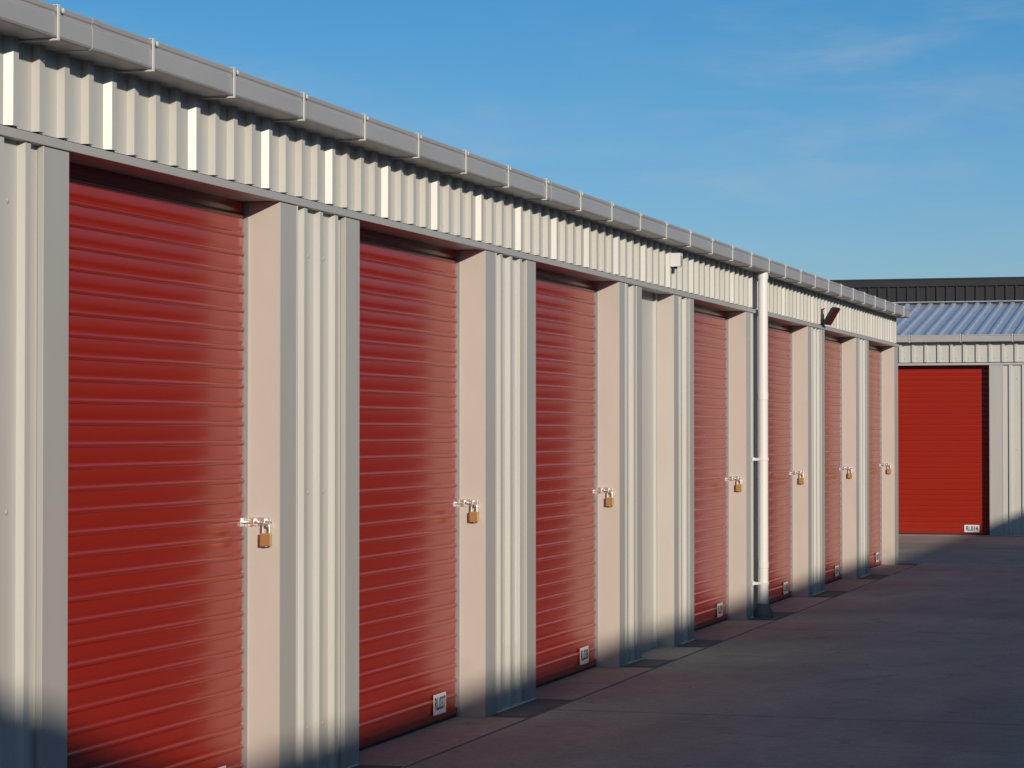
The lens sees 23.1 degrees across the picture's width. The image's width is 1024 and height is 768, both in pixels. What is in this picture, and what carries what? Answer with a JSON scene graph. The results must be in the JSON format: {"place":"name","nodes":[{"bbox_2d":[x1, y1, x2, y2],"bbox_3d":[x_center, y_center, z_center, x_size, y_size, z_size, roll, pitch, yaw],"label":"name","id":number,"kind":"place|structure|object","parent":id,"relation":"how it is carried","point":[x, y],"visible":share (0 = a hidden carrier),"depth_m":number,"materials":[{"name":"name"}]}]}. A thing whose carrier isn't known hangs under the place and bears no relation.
{"place":"outdoors","nodes":[
{"label":"outdoors","id":0,"kind":"place"},
{"bbox_2d":[0,0,908,317],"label":"gutter","id":1,"kind":"object","parent":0,"point":[96,42],"visible":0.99,"depth_m":11.35,"materials":[{"name":"grey metal"}]},
{"bbox_2d":[41,0,1023,279],"label":"sky","id":2,"kind":"structure","parent":0,"point":[826,139],"materials":[{"name":"blue"}]},
{"bbox_2d":[406,535,1023,767],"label":"concrete driveway","id":3,"kind":"structure","parent":0,"point":[955,671],"depth_m":15.16,"materials":[{"name":"grey concrete"}]},
{"bbox_2d":[0,124,891,342],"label":"walls","id":4,"kind":"structure","parent":3,"relation":"on","point":[11,126],"depth_m":11.71,"materials":[{"name":"beige metal"}]},
{"bbox_2d":[67,162,243,767],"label":"roller door","id":5,"kind":"structure","parent":4,"relation":"attached to","point":[155,632],"depth_m":10.14,"materials":[{"name":"red paint"}]},
{"bbox_2d":[239,517,271,546],"bbox_3d":[-1.141,0.652,11.000,0.176,0.128,0.052,0,-1,17],"label":"padlock","id":6,"kind":"object","parent":5,"relation":"attached to","point":[265,539],"visible":1,"depth_m":10.99,"materials":[{"name":"metal"}]},
{"bbox_2d":[241,202,247,767],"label":"door guides","id":7,"kind":"object","parent":4,"relation":"attached to","point":[244,571],"depth_m":11.03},
{"bbox_2d":[359,228,456,739],"bbox_3d":[-0.602,0.461,13.008,0.012,2.710,2.014,0,-1,17],"label":"roller door","id":8,"kind":"structure","parent":4,"relation":"attached to","point":[407,486],"depth_m":13.15,"materials":[{"name":"red paint"}]},
{"bbox_2d":[433,692,445,715],"bbox_3d":[-0.394,1.745,13.647,0.003,0.112,0.215,0,-1,17],"label":"door number sign","id":9,"kind":"object","parent":8,"relation":"attached to","point":[439,703],"visible":1,"depth_m":13.64,"materials":[{"name":"white plastic"}]},
{"bbox_2d":[453,499,478,521],"bbox_3d":[-0.271,0.707,13.944,0.176,0.128,0.052,0,-1,17],"label":"padlock","id":10,"kind":"object","parent":8,"relation":"attached to","point":[473,516],"visible":1,"depth_m":13.93,"materials":[{"name":"metal"}]},
{"bbox_2d":[0,35,896,767],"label":"ribbed cladding","id":11,"kind":"structure","parent":4,"relation":"attached to","point":[56,95],"depth_m":11.62,"materials":[{"name":"grey metal"}]},
{"bbox_2d":[5,198,512,729],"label":"screws","id":12,"kind":"object","parent":11,"relation":"attached to","point":[307,492],"visible":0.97,"depth_m":11.38,"materials":[{"name":"metal"}]},
{"bbox_2d":[670,253,682,268],"bbox_3d":[1.212,-0.905,18.416,0.079,0.115,0.090,0,-1,17],"label":"sensor box","id":13,"kind":"object","parent":11,"relation":"attached to","point":[676,260],"visible":1,"depth_m":18.38,"materials":[{"name":"white plastic"}]},
{"bbox_2d":[752,273,772,617],"bbox_3d":[2.149,0.519,21.418,0.170,2.947,0.190,0,-1,17],"label":"downpipe","id":14,"kind":"object","parent":11,"relation":"attached to","point":[763,609],"visible":1,"depth_m":21.39,"materials":[{"name":"white metal"}]},
{"bbox_2d":[821,307,839,325],"bbox_3d":[3.146,-0.669,24.780,0.173,0.184,0.160,-1,-1,29],"label":"floodlight","id":15,"kind":"object","parent":11,"relation":"attached to","point":[833,312],"visible":1,"depth_m":24.74,"materials":[{"name":"black metal"}]},
{"bbox_2d":[0,125,898,767],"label":"corner flashings","id":16,"kind":"object","parent":4,"relation":"attached to","point":[54,157],"visible":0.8,"depth_m":11.80,"materials":[{"name":"grey metal"}]},
{"bbox_2d":[455,250,459,715],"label":"door guides","id":17,"kind":"object","parent":4,"relation":"attached to","point":[457,479],"depth_m":13.98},
{"bbox_2d":[19,4,904,316],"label":"gutter straps","id":18,"kind":"object","parent":4,"relation":"attached to","point":[235,70],"visible":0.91,"depth_m":12.44,"materials":[{"name":"grey metal"}]},
{"bbox_2d":[67,202,894,767],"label":"door reveals","id":19,"kind":"structure","parent":4,"relation":"attached to","point":[263,464],"depth_m":14.00,"materials":[{"name":"beige metal"}]},
{"bbox_2d":[594,281,597,666],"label":"door guides","id":20,"kind":"object","parent":19,"relation":"attached to","point":[596,469],"depth_m":16.92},
{"bbox_2d":[725,311,728,619],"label":"door guides","id":21,"kind":"object","parent":19,"relation":"attached to","point":[727,455],"depth_m":21.14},
{"bbox_2d":[789,326,792,596],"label":"door guides","id":22,"kind":"object","parent":19,"relation":"attached to","point":[791,500],"depth_m":24.06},
{"bbox_2d":[536,268,594,678],"bbox_3d":[0.272,0.516,15.950,0.012,2.710,2.014,0,-1,17],"label":"roller door","id":23,"kind":"structure","parent":4,"relation":"attached to","point":[565,474],"depth_m":16.18,"materials":[{"name":"red paint"}]},
{"bbox_2d":[580,646,587,664],"bbox_3d":[0.480,1.801,16.589,0.003,0.112,0.215,0,-1,17],"label":"door number sign","id":24,"kind":"object","parent":23,"relation":"attached to","point":[583,655],"visible":1,"depth_m":16.58,"materials":[{"name":"white plastic"}]},
{"bbox_2d":[593,487,613,505],"bbox_3d":[0.600,0.763,16.887,0.176,0.128,0.052,0,-1,17],"label":"padlock","id":25,"kind":"object","parent":23,"relation":"attached to","point":[609,500],"visible":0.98,"depth_m":16.87,"materials":[{"name":"metal"}]},
{"bbox_2d":[694,304,726,623],"bbox_3d":[1.524,0.596,20.168,0.012,2.710,2.014,0,-1,17],"label":"roller door","id":26,"kind":"structure","parent":4,"relation":"attached to","point":[710,476],"depth_m":20.50,"materials":[{"name":"red paint"}]},
{"bbox_2d":[717,602,722,617],"bbox_3d":[1.732,1.880,20.807,0.003,0.112,0.215,0,-1,17],"label":"door number sign","id":27,"kind":"object","parent":26,"relation":"attached to","point":[719,609],"visible":1,"depth_m":20.80,"materials":[{"name":"white plastic"}]},
{"bbox_2d":[725,476,741,490],"bbox_3d":[1.855,0.842,21.104,0.176,0.128,0.052,0,-1,17],"label":"padlock","id":28,"kind":"object","parent":26,"relation":"attached to","point":[737,479],"visible":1,"depth_m":21.09,"materials":[{"name":"metal"}]},
{"bbox_2d":[768,321,790,597],"bbox_3d":[2.391,0.651,23.091,0.012,2.710,2.014,0,-1,17],"label":"roller door","id":29,"kind":"structure","parent":4,"relation":"attached to","point":[779,437],"depth_m":23.49,"materials":[{"name":"red paint"}]},
{"bbox_2d":[784,581,787,593],"bbox_3d":[2.599,1.935,23.730,0.003,0.112,0.215,0,-1,17],"label":"door number sign","id":30,"kind":"object","parent":29,"relation":"attached to","point":[785,587],"visible":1,"depth_m":23.73,"materials":[{"name":"white plastic"}]},
{"bbox_2d":[789,471,803,483],"bbox_3d":[2.722,0.898,24.027,0.176,0.128,0.052,0,-1,17],"label":"padlock","id":31,"kind":"object","parent":29,"relation":"attached to","point":[801,480],"visible":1,"depth_m":24.02,"materials":[{"name":"metal"}]},
{"bbox_2d":[825,334,840,578],"bbox_3d":[3.253,0.706,25.995,0.012,2.710,2.014,0,-1,17],"label":"roller door","id":32,"kind":"structure","parent":4,"relation":"attached to","point":[832,454],"depth_m":26.46,"materials":[{"name":"red paint"}]},
{"bbox_2d":[835,565,838,576],"bbox_3d":[3.462,1.990,26.634,0.003,0.112,0.215,0,-1,17],"label":"door number sign","id":33,"kind":"object","parent":32,"relation":"attached to","point":[837,570],"visible":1,"depth_m":26.66,"materials":[{"name":"white plastic"}]},
{"bbox_2d":[840,466,852,477],"bbox_3d":[3.581,0.953,26.933,0.176,0.128,0.052,0,-1,17],"label":"padlock","id":34,"kind":"object","parent":32,"relation":"attached to","point":[848,468],"visible":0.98,"depth_m":26.92,"materials":[{"name":"metal"}]},
{"bbox_2d":[839,337,842,578],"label":"door guides","id":35,"kind":"object","parent":4,"relation":"attached to","point":[841,546],"depth_m":26.96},
{"bbox_2d":[869,344,880,563],"bbox_3d":[4.104,0.760,28.861,0.012,2.710,2.014,0,-1,17],"label":"roller door","id":36,"kind":"structure","parent":4,"relation":"attached to","point":[874,455],"depth_m":29.39,"materials":[{"name":"red paint"}]},
{"bbox_2d":[880,463,891,473],"bbox_3d":[4.434,1.007,29.798,0.176,0.128,0.052,0,-1,17],"label":"padlock","id":37,"kind":"object","parent":36,"relation":"attached to","point":[889,471],"visible":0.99,"depth_m":29.78,"materials":[{"name":"metal"}]},
{"bbox_2d":[879,346,881,564],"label":"door guides","id":38,"kind":"object","parent":4,"relation":"attached to","point":[880,364],"depth_m":29.83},
{"bbox_2d":[351,563,917,767],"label":"apron","id":39,"kind":"object","parent":3,"relation":"on","point":[531,707],"visible":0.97,"depth_m":16.95,"materials":[{"name":"concrete"}]},
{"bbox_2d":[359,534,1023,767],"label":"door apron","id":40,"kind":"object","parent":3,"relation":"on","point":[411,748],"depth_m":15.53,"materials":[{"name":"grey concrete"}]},
{"bbox_2d":[359,707,456,750],"bbox_3d":[-0.604,1.810,12.983,0.025,0.052,2.014,0,-1,17],"label":"bottom rail","id":41,"kind":"object","parent":40,"relation":"on","point":[390,734],"visible":0.64,"depth_m":13.09,"materials":[{"name":"red metal"}]},
{"bbox_2d":[536,659,595,687],"bbox_3d":[0.270,1.865,15.925,0.025,0.052,2.014,0,-1,17],"label":"bottom rail","id":42,"kind":"object","parent":40,"relation":"on","point":[556,676],"visible":0.64,"depth_m":16.11,"materials":[{"name":"red metal"}]},
{"bbox_2d":[694,613,727,630],"bbox_3d":[1.522,1.945,20.143,0.025,0.052,2.014,0,-1,17],"label":"bottom rail","id":43,"kind":"object","parent":40,"relation":"on","point":[707,623],"visible":0.64,"depth_m":20.44,"materials":[{"name":"red metal"}]},
{"bbox_2d":[769,591,791,603],"bbox_3d":[2.390,2.000,23.066,0.025,0.052,2.014,0,-1,17],"label":"bottom rail","id":44,"kind":"object","parent":40,"relation":"on","point":[779,598],"visible":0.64,"depth_m":23.44,"materials":[{"name":"red metal"}]},
{"bbox_2d":[825,574,841,583],"bbox_3d":[3.252,2.055,25.970,0.025,0.052,2.014,0,-1,17],"label":"bottom rail","id":45,"kind":"object","parent":40,"relation":"on","point":[831,579],"visible":0.5,"depth_m":26.38,"materials":[{"name":"red paint"}]},
{"bbox_2d":[869,560,880,568],"bbox_3d":[4.102,2.109,28.836,0.025,0.052,2.014,0,-1,17],"label":"bottom rail","id":46,"kind":"object","parent":40,"relation":"on","point":[874,564],"visible":0.36,"depth_m":29.30,"materials":[{"name":"red paint"}]},
{"bbox_2d":[899,531,989,534],"bbox_3d":[6.362,2.294,38.623,2.014,0.052,0.025,0,-1,17],"label":"bottom rail","id":47,"kind":"object","parent":40,"relation":"on","point":[948,532],"visible":0.64,"depth_m":38.51,"materials":[{"name":"red metal"}]},
{"bbox_2d":[379,547,1022,767],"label":"pavement joints","id":48,"kind":"object","parent":3,"relation":"on","point":[703,649],"visible":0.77,"depth_m":14.97,"materials":[{"name":"grey concrete"}]},
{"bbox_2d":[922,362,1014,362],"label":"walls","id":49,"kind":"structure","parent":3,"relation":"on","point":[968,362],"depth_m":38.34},
{"bbox_2d":[898,365,989,531],"bbox_3d":[6.362,0.945,38.647,2.014,2.710,0.012,0,-1,17],"label":"roller door","id":50,"kind":"structure","parent":49,"relation":"attached to","point":[943,454],"depth_m":38.56,"materials":[{"name":"red paint"}]},
{"bbox_2d":[964,525,978,531],"bbox_3d":[7.063,2.221,38.403,0.230,0.112,0.003,0,-1,17],"label":"door number sign","id":51,"kind":"object","parent":50,"relation":"attached to","point":[971,528],"visible":1,"depth_m":38.40,"materials":[{"name":"white plastic"}]},
{"bbox_2d":[892,300,1023,334],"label":"roof","id":52,"kind":"structure","parent":49,"relation":"on","point":[955,318],"depth_m":40.25,"materials":[{"name":"metal"}]},
{"bbox_2d":[895,342,1023,535],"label":"ribbed cladding","id":53,"kind":"structure","parent":49,"relation":"attached to","point":[1013,419],"depth_m":38.14,"materials":[{"name":"grey metal"}]},
{"bbox_2d":[898,362,1023,535],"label":"corner flashings","id":54,"kind":"object","parent":49,"relation":"attached to","point":[996,454],"visible":0.09,"depth_m":38.16,"materials":[{"name":"grey metal"}]},
{"bbox_2d":[909,334,1014,342],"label":"gutter straps","id":55,"kind":"object","parent":49,"relation":"attached to","point":[961,335],"visible":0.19,"depth_m":38.21,"materials":[{"name":"metal"}]},
{"bbox_2d":[830,277,1023,304],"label":"charcoal warehouse","id":56,"kind":"structure","parent":0,"point":[955,289],"depth_m":61.59,"materials":[{"name":"grey metal"}]},
{"bbox_2d":[897,334,1023,342],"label":"gutter","id":57,"kind":"object","parent":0,"point":[965,338],"depth_m":38.21,"materials":[{"name":"metal"}]},
{"bbox_2d":[989,398,989,451],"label":"door reveals","id":58,"kind":"structure","parent":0,"point":[989,424],"depth_m":38.20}
]}

